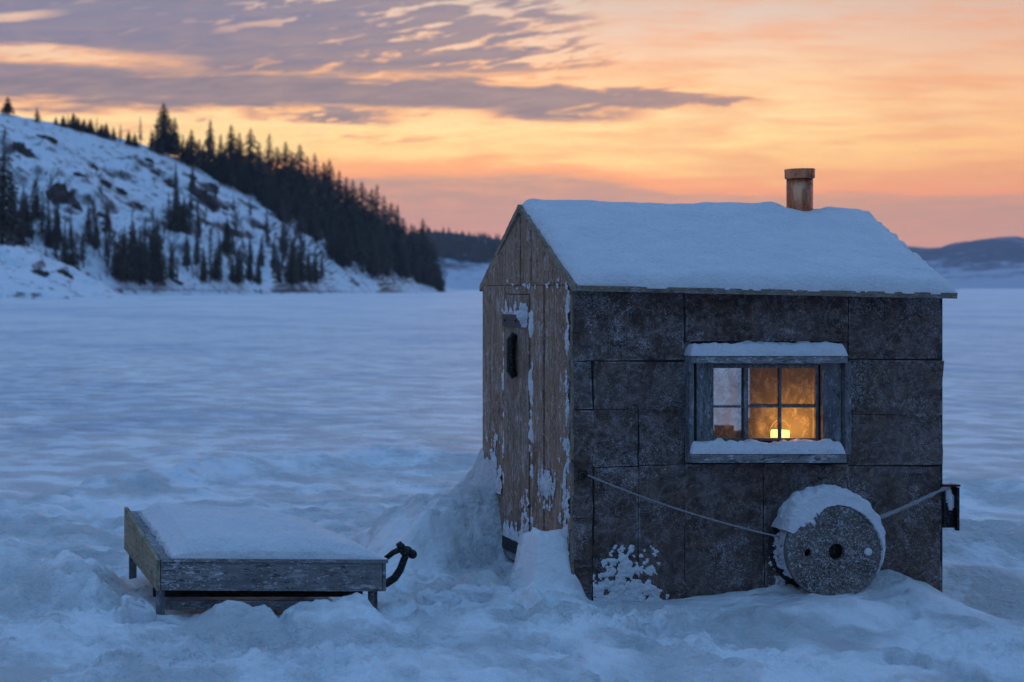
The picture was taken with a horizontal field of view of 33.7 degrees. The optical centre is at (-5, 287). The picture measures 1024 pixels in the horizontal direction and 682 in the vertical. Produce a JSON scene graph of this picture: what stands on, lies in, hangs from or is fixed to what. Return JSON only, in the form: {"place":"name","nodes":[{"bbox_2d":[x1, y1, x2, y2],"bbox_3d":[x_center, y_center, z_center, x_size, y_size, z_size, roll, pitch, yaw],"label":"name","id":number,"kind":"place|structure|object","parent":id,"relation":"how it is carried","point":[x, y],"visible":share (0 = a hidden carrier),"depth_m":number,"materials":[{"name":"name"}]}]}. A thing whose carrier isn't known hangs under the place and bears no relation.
{"place":"outdoors","nodes":[
{"label":"outdoors","id":0,"kind":"place"},
{"bbox_2d":[0,245,147,298],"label":"shore bank","id":1,"kind":"structure","parent":0,"point":[19,279],"depth_m":262.99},
{"bbox_2d":[0,113,463,294],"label":"wooded hill","id":2,"kind":"structure","parent":0,"point":[121,164],"depth_m":441.66,"materials":[{"name":"snow"}]},
{"bbox_2d":[0,96,14,113],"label":"spruce tree","id":3,"kind":"object","parent":2,"relation":"on","point":[7,108],"visible":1,"depth_m":466.97,"materials":[{"name":"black plant"}]},
{"bbox_2d":[0,127,25,244],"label":"spruce tree","id":4,"kind":"object","parent":2,"relation":"on","point":[7,217],"visible":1,"depth_m":362.37,"materials":[{"name":"green plant"}]},
{"bbox_2d":[14,195,26,246],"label":"spruce tree","id":5,"kind":"object","parent":2,"relation":"on","point":[21,231],"visible":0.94,"depth_m":362.53,"materials":[{"name":"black plant"}]},
{"bbox_2d":[12,141,35,157],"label":"rock outcrop","id":6,"kind":"object","parent":2,"relation":"on","point":[21,148],"visible":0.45,"depth_m":432.28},
{"bbox_2d":[23,191,33,239],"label":"spruce tree","id":7,"kind":"object","parent":2,"relation":"on","point":[26,210],"visible":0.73,"depth_m":374.94,"materials":[{"name":"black plant"}]},
{"bbox_2d":[26,182,39,244],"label":"spruce tree","id":8,"kind":"object","parent":2,"relation":"on","point":[32,223],"visible":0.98,"depth_m":370.68,"materials":[{"name":"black plant"}]},
{"bbox_2d":[30,180,41,219],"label":"spruce tree","id":9,"kind":"object","parent":2,"relation":"on","point":[37,205],"visible":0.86,"depth_m":386.98,"materials":[{"name":"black plant"}]},
{"bbox_2d":[37,191,46,233],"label":"spruce tree","id":10,"kind":"object","parent":2,"relation":"on","point":[42,224],"visible":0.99,"depth_m":378.33,"materials":[{"name":"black plant"}]},
{"bbox_2d":[44,201,52,247],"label":"spruce tree","id":11,"kind":"object","parent":2,"relation":"on","point":[48,224],"visible":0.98,"depth_m":376.40,"materials":[{"name":"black plant"}]},
{"bbox_2d":[50,216,60,249],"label":"spruce tree","id":12,"kind":"object","parent":2,"relation":"on","point":[55,235],"visible":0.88,"depth_m":375.20,"materials":[{"name":"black plant"}]},
{"bbox_2d":[53,201,62,242],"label":"spruce tree","id":13,"kind":"object","parent":2,"relation":"on","point":[58,220],"visible":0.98,"depth_m":377.67,"materials":[{"name":"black plant"}]},
{"bbox_2d":[49,166,67,208],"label":"bare tree","id":14,"kind":"object","parent":2,"relation":"on","point":[59,201],"visible":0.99,"depth_m":390.70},
{"bbox_2d":[45,182,82,211],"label":"rock outcrop","id":15,"kind":"object","parent":2,"relation":"on","point":[70,198],"visible":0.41,"depth_m":404.83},
{"bbox_2d":[59,223,71,265],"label":"spruce tree","id":16,"kind":"object","parent":2,"relation":"on","point":[64,257],"visible":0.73,"depth_m":364.10,"materials":[{"name":"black plant"}]},
{"bbox_2d":[68,238,80,270],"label":"spruce tree","id":17,"kind":"object","parent":2,"relation":"on","point":[73,262],"visible":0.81,"depth_m":364.42,"materials":[{"name":"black plant"}]},
{"bbox_2d":[83,203,93,244],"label":"spruce tree","id":18,"kind":"object","parent":2,"relation":"on","point":[88,224],"visible":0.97,"depth_m":382.33,"materials":[{"name":"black plant"}]},
{"bbox_2d":[110,237,127,280],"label":"spruce tree","id":19,"kind":"object","parent":2,"relation":"on","point":[118,265],"visible":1,"depth_m":373.02,"materials":[{"name":"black plant"}]},
{"bbox_2d":[117,224,132,281],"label":"spruce tree","id":20,"kind":"object","parent":2,"relation":"on","point":[125,249],"visible":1,"depth_m":374.50,"materials":[{"name":"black plant"}]},
{"bbox_2d":[128,208,138,281],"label":"spruce tree","id":21,"kind":"object","parent":2,"relation":"on","point":[132,256],"visible":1,"depth_m":375.90,"materials":[{"name":"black plant"}]},
{"bbox_2d":[132,226,150,284],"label":"spruce tree","id":22,"kind":"object","parent":2,"relation":"on","point":[141,277],"visible":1,"depth_m":376.74,"materials":[{"name":"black plant"}]},
{"bbox_2d":[141,216,153,280],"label":"spruce tree","id":23,"kind":"object","parent":2,"relation":"on","point":[148,262],"visible":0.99,"depth_m":378.60,"materials":[{"name":"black plant"}]},
{"bbox_2d":[147,236,157,281],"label":"spruce tree","id":24,"kind":"object","parent":2,"relation":"on","point":[152,266],"visible":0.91,"depth_m":381.54,"materials":[{"name":"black plant"}]},
{"bbox_2d":[152,218,168,284],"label":"spruce tree","id":25,"kind":"object","parent":2,"relation":"on","point":[160,267],"visible":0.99,"depth_m":382.14,"materials":[{"name":"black plant"}]},
{"bbox_2d":[150,102,182,154],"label":"spruce tree","id":26,"kind":"object","parent":2,"relation":"on","point":[167,137],"visible":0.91,"depth_m":499.67,"materials":[{"name":"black plant"}]},
{"bbox_2d":[164,191,174,229],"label":"spruce tree","id":27,"kind":"object","parent":2,"relation":"on","point":[168,215],"visible":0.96,"depth_m":422.40,"materials":[{"name":"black plant"}]},
{"bbox_2d":[168,241,175,279],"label":"spruce tree","id":28,"kind":"object","parent":2,"relation":"on","point":[171,275],"visible":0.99,"depth_m":389.49,"materials":[{"name":"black plant"}]},
{"bbox_2d":[166,118,181,156],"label":"spruce tree","id":29,"kind":"object","parent":2,"relation":"on","point":[175,133],"visible":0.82,"depth_m":502.94,"materials":[{"name":"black plant"}]},
{"bbox_2d":[168,177,184,232],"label":"spruce tree","id":30,"kind":"object","parent":2,"relation":"on","point":[175,215],"visible":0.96,"depth_m":422.47,"materials":[{"name":"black plant"}]},
{"bbox_2d":[179,195,190,234],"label":"spruce tree","id":31,"kind":"object","parent":2,"relation":"on","point":[184,222],"visible":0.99,"depth_m":422.72,"materials":[{"name":"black plant"}]},
{"bbox_2d":[181,230,191,266],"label":"spruce tree","id":32,"kind":"object","parent":2,"relation":"on","point":[184,254],"visible":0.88,"depth_m":404.42,"materials":[{"name":"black plant"}]},
{"bbox_2d":[186,176,195,234],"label":"spruce tree","id":33,"kind":"object","parent":2,"relation":"on","point":[189,210],"visible":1,"depth_m":424.85,"materials":[{"name":"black plant"}]},
{"bbox_2d":[181,129,201,166],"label":"spruce tree","id":34,"kind":"object","parent":2,"relation":"on","point":[194,160],"visible":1,"depth_m":502.32,"materials":[{"name":"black plant"}]},
{"bbox_2d":[193,228,201,263],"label":"spruce tree","id":35,"kind":"object","parent":2,"relation":"on","point":[196,251],"visible":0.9,"depth_m":407.29,"materials":[{"name":"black plant"}]},
{"bbox_2d":[195,139,208,167],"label":"spruce tree","id":36,"kind":"object","parent":2,"relation":"on","point":[199,151],"visible":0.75,"depth_m":509.07,"materials":[{"name":"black plant"}]},
{"bbox_2d":[184,187,220,211],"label":"rock outcrop","id":37,"kind":"object","parent":2,"relation":"on","point":[212,202],"visible":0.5,"depth_m":465.93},
{"bbox_2d":[199,246,207,282],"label":"spruce tree","id":38,"kind":"object","parent":2,"relation":"on","point":[203,273],"visible":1,"depth_m":399.72,"materials":[{"name":"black plant"}]},
{"bbox_2d":[201,119,218,175],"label":"spruce tree","id":39,"kind":"object","parent":2,"relation":"on","point":[208,143],"visible":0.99,"depth_m":509.63,"materials":[{"name":"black plant"}]},
{"bbox_2d":[204,229,215,283],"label":"spruce tree","id":40,"kind":"object","parent":2,"relation":"on","point":[210,273],"visible":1,"depth_m":400.55,"materials":[{"name":"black plant"}]},
{"bbox_2d":[211,249,223,280],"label":"spruce tree","id":41,"kind":"object","parent":2,"relation":"on","point":[217,275],"visible":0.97,"depth_m":403.51,"materials":[{"name":"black plant"}]},
{"bbox_2d":[209,152,229,180],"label":"spruce tree","id":42,"kind":"object","parent":2,"relation":"on","point":[221,172],"visible":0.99,"depth_m":507.65,"materials":[{"name":"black plant"}]},
{"bbox_2d":[213,153,238,183],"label":"spruce tree","id":43,"kind":"object","parent":2,"relation":"on","point":[231,174],"visible":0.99,"depth_m":507.57,"materials":[{"name":"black plant"}]},
{"bbox_2d":[220,218,234,254],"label":"spruce tree","id":44,"kind":"object","parent":2,"relation":"on","point":[227,236],"visible":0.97,"depth_m":426.66,"materials":[{"name":"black plant"}]},
{"bbox_2d":[225,126,243,174],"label":"spruce tree","id":45,"kind":"object","parent":2,"relation":"on","point":[230,147],"visible":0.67,"depth_m":516.68,"materials":[{"name":"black plant"}]},
{"bbox_2d":[233,244,245,283],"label":"spruce tree","id":46,"kind":"object","parent":2,"relation":"on","point":[239,273],"visible":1,"depth_m":408.90,"materials":[{"name":"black plant"}]},
{"bbox_2d":[234,163,245,190],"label":"spruce tree","id":47,"kind":"object","parent":2,"relation":"on","point":[240,179],"visible":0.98,"depth_m":510.86,"materials":[{"name":"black plant"}]},
{"bbox_2d":[233,133,247,172],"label":"spruce tree","id":48,"kind":"object","parent":2,"relation":"on","point":[240,148],"visible":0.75,"depth_m":516.79,"materials":[{"name":"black plant"}]},
{"bbox_2d":[235,158,254,193],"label":"spruce tree","id":49,"kind":"object","parent":2,"relation":"on","point":[244,167],"visible":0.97,"depth_m":512.15,"materials":[{"name":"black plant"}]},
{"bbox_2d":[245,250,254,280],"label":"spruce tree","id":50,"kind":"object","parent":2,"relation":"on","point":[249,273],"visible":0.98,"depth_m":417.25,"materials":[{"name":"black plant"}]},
{"bbox_2d":[235,128,266,190],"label":"spruce tree","id":51,"kind":"object","parent":2,"relation":"on","point":[250,157],"visible":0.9,"depth_m":516.33,"materials":[{"name":"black plant"}]},
{"bbox_2d":[253,250,262,284],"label":"spruce tree","id":52,"kind":"object","parent":2,"relation":"on","point":[258,278],"visible":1,"depth_m":417.25,"materials":[{"name":"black plant"}]},
{"bbox_2d":[252,141,270,193],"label":"spruce tree","id":53,"kind":"object","parent":2,"relation":"on","point":[259,154],"visible":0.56,"depth_m":520.69,"materials":[{"name":"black plant"}]},
{"bbox_2d":[263,205,271,243],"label":"spruce tree","id":54,"kind":"object","parent":2,"relation":"on","point":[266,236],"visible":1,"depth_m":458.34,"materials":[{"name":"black plant"}]},
{"bbox_2d":[263,133,279,186],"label":"spruce tree","id":55,"kind":"object","parent":2,"relation":"on","point":[268,158],"visible":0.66,"depth_m":523.88,"materials":[{"name":"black plant"}]},
{"bbox_2d":[270,237,277,270],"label":"spruce tree","id":56,"kind":"object","parent":2,"relation":"on","point":[273,261],"visible":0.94,"depth_m":434.37,"materials":[{"name":"green plant"}]},
{"bbox_2d":[270,148,296,205],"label":"spruce tree","id":57,"kind":"object","parent":2,"relation":"on","point":[280,178],"visible":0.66,"depth_m":524.86,"materials":[{"name":"green plant"}]},
{"bbox_2d":[275,186,292,222],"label":"spruce tree","id":58,"kind":"object","parent":2,"relation":"on","point":[287,209],"visible":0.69,"depth_m":505.36,"materials":[{"name":"green plant"}]},
{"bbox_2d":[278,140,302,205],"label":"spruce tree","id":59,"kind":"object","parent":2,"relation":"on","point":[289,168],"visible":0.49,"depth_m":531.33,"materials":[{"name":"green plant"}]},
{"bbox_2d":[284,240,299,285],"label":"spruce tree","id":60,"kind":"object","parent":2,"relation":"on","point":[291,271],"visible":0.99,"depth_m":438.01,"materials":[{"name":"green plant"}]},
{"bbox_2d":[287,150,309,211],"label":"spruce tree","id":61,"kind":"object","parent":2,"relation":"on","point":[298,180],"visible":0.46,"depth_m":533.51,"materials":[{"name":"green plant"}]},
{"bbox_2d":[294,234,309,284],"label":"spruce tree","id":62,"kind":"object","parent":2,"relation":"on","point":[301,266],"visible":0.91,"depth_m":445.25,"materials":[{"name":"green plant"}]},
{"bbox_2d":[293,144,319,214],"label":"spruce tree","id":63,"kind":"object","parent":2,"relation":"on","point":[306,188],"visible":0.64,"depth_m":537.70,"materials":[{"name":"green plant"}]},
{"bbox_2d":[304,250,314,283],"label":"spruce tree","id":64,"kind":"object","parent":2,"relation":"on","point":[310,272],"visible":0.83,"depth_m":455.82,"materials":[{"name":"green plant"}]},
{"bbox_2d":[302,155,323,223],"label":"spruce tree","id":65,"kind":"object","parent":2,"relation":"on","point":[320,215],"visible":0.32,"depth_m":544.71,"materials":[{"name":"green plant"}]},
{"bbox_2d":[306,207,319,236],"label":"spruce tree","id":66,"kind":"object","parent":2,"relation":"on","point":[313,231],"visible":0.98,"depth_m":510.64,"materials":[{"name":"green plant"}]},
{"bbox_2d":[311,248,322,283],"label":"spruce tree","id":67,"kind":"object","parent":2,"relation":"on","point":[316,275],"visible":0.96,"depth_m":462.97,"materials":[{"name":"green plant"}]},
{"bbox_2d":[313,211,324,241],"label":"spruce tree","id":68,"kind":"object","parent":2,"relation":"on","point":[319,238],"visible":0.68,"depth_m":515.54,"materials":[{"name":"green plant"}]},
{"bbox_2d":[310,151,331,223],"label":"spruce tree","id":69,"kind":"object","parent":2,"relation":"on","point":[318,182],"visible":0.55,"depth_m":553.26,"materials":[{"name":"green plant"}]},
{"bbox_2d":[319,163,342,227],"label":"spruce tree","id":70,"kind":"object","parent":2,"relation":"on","point":[325,179],"visible":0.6,"depth_m":557.47,"materials":[{"name":"green plant"}]},
{"bbox_2d":[324,158,346,230],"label":"spruce tree","id":71,"kind":"object","parent":2,"relation":"on","point":[336,195],"visible":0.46,"depth_m":563.46,"materials":[{"name":"green plant"}]},
{"bbox_2d":[334,171,349,228],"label":"spruce tree","id":72,"kind":"object","parent":2,"relation":"on","point":[340,189],"visible":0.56,"depth_m":566.62,"materials":[{"name":"green plant"}]},
{"bbox_2d":[333,232,352,267],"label":"spruce tree","id":73,"kind":"object","parent":2,"relation":"on","point":[343,256],"visible":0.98,"depth_m":508.74,"materials":[{"name":"green plant"}]},
{"bbox_2d":[338,176,359,227],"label":"spruce tree","id":74,"kind":"object","parent":2,"relation":"on","point":[348,202],"visible":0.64,"depth_m":566.84,"materials":[{"name":"green plant"}]},
{"bbox_2d":[348,180,366,231],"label":"spruce tree","id":75,"kind":"object","parent":2,"relation":"on","point":[356,204],"visible":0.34,"depth_m":573.05,"materials":[{"name":"green plant"}]},
{"bbox_2d":[355,233,370,272],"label":"spruce tree","id":76,"kind":"object","parent":2,"relation":"on","point":[362,264],"visible":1,"depth_m":521.63,"materials":[{"name":"green plant"}]},
{"bbox_2d":[355,183,380,238],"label":"spruce tree","id":77,"kind":"object","parent":2,"relation":"on","point":[365,210],"visible":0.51,"depth_m":575.85,"materials":[{"name":"green plant"}]},
{"bbox_2d":[364,237,383,276],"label":"spruce tree","id":78,"kind":"object","parent":2,"relation":"on","point":[371,253],"visible":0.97,"depth_m":524.52,"materials":[{"name":"green plant"}]},
{"bbox_2d":[366,190,388,243],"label":"spruce tree","id":79,"kind":"object","parent":2,"relation":"on","point":[378,222],"visible":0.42,"depth_m":582.04,"materials":[{"name":"green plant"}]},
{"bbox_2d":[372,187,389,241],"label":"spruce tree","id":80,"kind":"object","parent":2,"relation":"on","point":[378,212],"visible":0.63,"depth_m":583.45,"materials":[{"name":"green plant"}]},
{"bbox_2d":[380,195,398,259],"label":"spruce tree","id":81,"kind":"object","parent":2,"relation":"on","point":[387,226],"visible":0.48,"depth_m":591.29,"materials":[{"name":"green plant"}]},
{"bbox_2d":[385,204,412,262],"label":"spruce tree","id":82,"kind":"object","parent":2,"relation":"on","point":[400,235],"visible":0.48,"depth_m":599.37,"materials":[{"name":"green plant"}]},
{"bbox_2d":[393,243,412,277],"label":"spruce tree","id":83,"kind":"object","parent":2,"relation":"on","point":[402,266],"visible":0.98,"depth_m":589.66,"materials":[{"name":"green plant"}]},
{"bbox_2d":[402,217,417,272],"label":"spruce tree","id":84,"kind":"object","parent":2,"relation":"on","point":[408,242],"visible":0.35,"depth_m":615.55,"materials":[{"name":"green plant"}]},
{"bbox_2d":[406,224,422,273],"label":"spruce tree","id":85,"kind":"object","parent":2,"relation":"on","point":[414,247],"visible":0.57,"depth_m":621.51,"materials":[{"name":"green plant"}]},
{"bbox_2d":[416,220,439,277],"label":"spruce tree","id":86,"kind":"object","parent":2,"relation":"on","point":[424,248],"visible":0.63,"depth_m":632.34,"materials":[{"name":"green plant"}]},
{"bbox_2d":[429,241,445,285],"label":"spruce tree","id":87,"kind":"object","parent":2,"relation":"on","point":[435,260],"visible":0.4,"depth_m":648.18,"materials":[{"name":"green plant"}]},
{"bbox_2d":[0,289,1023,681],"bbox_3d":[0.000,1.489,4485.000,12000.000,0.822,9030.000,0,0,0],"label":"snow ground","id":88,"kind":"structure","parent":0,"point":[356,417],"depth_m":11.76,"materials":[{"name":"snow"}]},
{"bbox_2d":[121,594,156,623],"bbox_3d":[0.758,1.732,8.101,0.184,0.207,0.170,0,0,0],"label":"snow lump","id":89,"kind":"object","parent":88,"relation":"on","point":[136,610],"visible":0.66,"depth_m":8.04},
{"bbox_2d":[124,502,416,614],"bbox_3d":[1.538,1.581,8.719,1.509,0.597,1.162,0,0,0],"label":"sled","id":90,"kind":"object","parent":88,"relation":"on","point":[177,550],"depth_m":8.19,"materials":[{"name":"grey wood"}]},
{"bbox_2d":[415,588,461,606],"bbox_3d":[2.491,1.768,8.619,0.240,0.128,0.194,0,0,0],"label":"snow lump","id":91,"kind":"object","parent":88,"relation":"on","point":[429,597],"visible":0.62,"depth_m":8.56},
{"bbox_2d":[452,582,492,602],"bbox_3d":[2.766,1.777,8.777,0.303,0.150,0.215,0,0,0],"label":"snow lump","id":92,"kind":"object","parent":88,"relation":"on","point":[480,593],"visible":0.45,"depth_m":8.70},
{"bbox_2d":[479,168,960,601],"bbox_3d":[4.317,0.585,9.444,2.255,2.635,1.818,0,0,0],"label":"fishing hut","id":93,"kind":"object","parent":88,"relation":"on","point":[615,334],"visible":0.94,"depth_m":8.64,"materials":[{"name":"grey wood"}]},
{"bbox_2d":[502,295,529,560],"bbox_3d":[3.238,0.877,9.539,0.097,1.665,0.474,0,0,0],"label":"door","id":94,"kind":"structure","parent":93,"relation":"in","point":[515,318],"depth_m":9.52,"materials":[{"name":"brown wood"}]},
{"bbox_2d":[587,475,779,537],"bbox_3d":[3.845,1.221,8.552,1.032,0.338,0.016,0,0,7],"label":"rope","id":95,"kind":"object","parent":93,"relation":"attached to","point":[655,501],"visible":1,"depth_m":8.55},
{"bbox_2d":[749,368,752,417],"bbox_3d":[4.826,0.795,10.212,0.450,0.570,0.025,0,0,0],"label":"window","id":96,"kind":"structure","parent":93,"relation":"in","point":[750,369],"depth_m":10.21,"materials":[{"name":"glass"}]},
{"bbox_2d":[684,340,850,462],"bbox_3d":[4.345,0.640,8.613,0.913,0.683,0.135,0,0,0],"label":"window","id":97,"kind":"structure","parent":93,"relation":"in","point":[833,446],"depth_m":8.58,"materials":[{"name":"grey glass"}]},
{"bbox_2d":[879,483,952,518],"bbox_3d":[5.160,1.206,8.592,0.505,0.201,0.033,0,0,-12],"label":"rope","id":98,"kind":"object","parent":93,"relation":"attached to","point":[907,506],"visible":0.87,"depth_m":8.58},
{"bbox_2d":[768,484,885,595],"bbox_3d":[4.629,1.403,8.511,0.554,0.624,0.219,0,0,0],"label":"cable reel","id":99,"kind":"object","parent":88,"relation":"on","point":[830,541],"visible":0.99,"depth_m":8.42,"materials":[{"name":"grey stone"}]},
{"bbox_2d":[0,0,1023,247],"label":"sky","id":100,"kind":"structure","parent":0,"point":[909,114],"materials":[{"name":"orange"}]},
{"bbox_2d":[405,232,958,289],"bbox_3d":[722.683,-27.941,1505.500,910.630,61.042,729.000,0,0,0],"label":"distant hill","id":101,"kind":"structure","parent":0,"point":[465,273],"depth_m":1219.95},
{"bbox_2d":[413,226,499,259],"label":"distant wood","id":102,"kind":"object","parent":101,"relation":"on","point":[451,245],"visible":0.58,"depth_m":1422.09,"materials":[{"name":"plant"}]},
{"bbox_2d":[714,425,740,437],"bbox_3d":[4.820,0.950,10.060,0.208,0.089,0.080,0,0,0],"label":"storage box","id":103,"kind":"object","parent":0,"point":[728,432],"visible":0.58,"depth_m":10.02,"materials":[{"name":"metal"}]},
{"bbox_2d":[748,417,765,437],"bbox_3d":[4.450,0.842,8.950,0.110,0.155,0.110,0,0,0],"label":"jar","id":104,"kind":"object","parent":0,"point":[755,428],"visible":0.5,"depth_m":8.91,"materials":[{"name":"glass"}]},
{"bbox_2d":[768,420,791,437],"bbox_3d":[4.510,0.838,8.790,0.127,0.162,0.127,0,0,45],"label":"lamp","id":105,"kind":"object","parent":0,"point":[785,433],"visible":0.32,"depth_m":8.77,"materials":[{"name":"metal"}]},
{"bbox_2d":[794,399,812,437],"bbox_3d":[4.782,0.789,9.000,0.150,0.260,0.150,0,0,0],"label":"bottle","id":106,"kind":"object","parent":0,"point":[802,429],"visible":0.48,"depth_m":8.96,"materials":[{"name":"metal"}]},
{"bbox_2d":[908,236,1023,273],"bbox_3d":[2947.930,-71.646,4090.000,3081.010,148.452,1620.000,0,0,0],"label":"mountains","id":107,"kind":"structure","parent":0,"point":[980,255],"depth_m":3800.35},
{"bbox_2d":[941,263,1023,288],"bbox_3d":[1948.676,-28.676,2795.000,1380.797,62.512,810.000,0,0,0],"label":"mountain foothill","id":108,"kind":"structure","parent":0,"point":[1010,277],"depth_m":2581.82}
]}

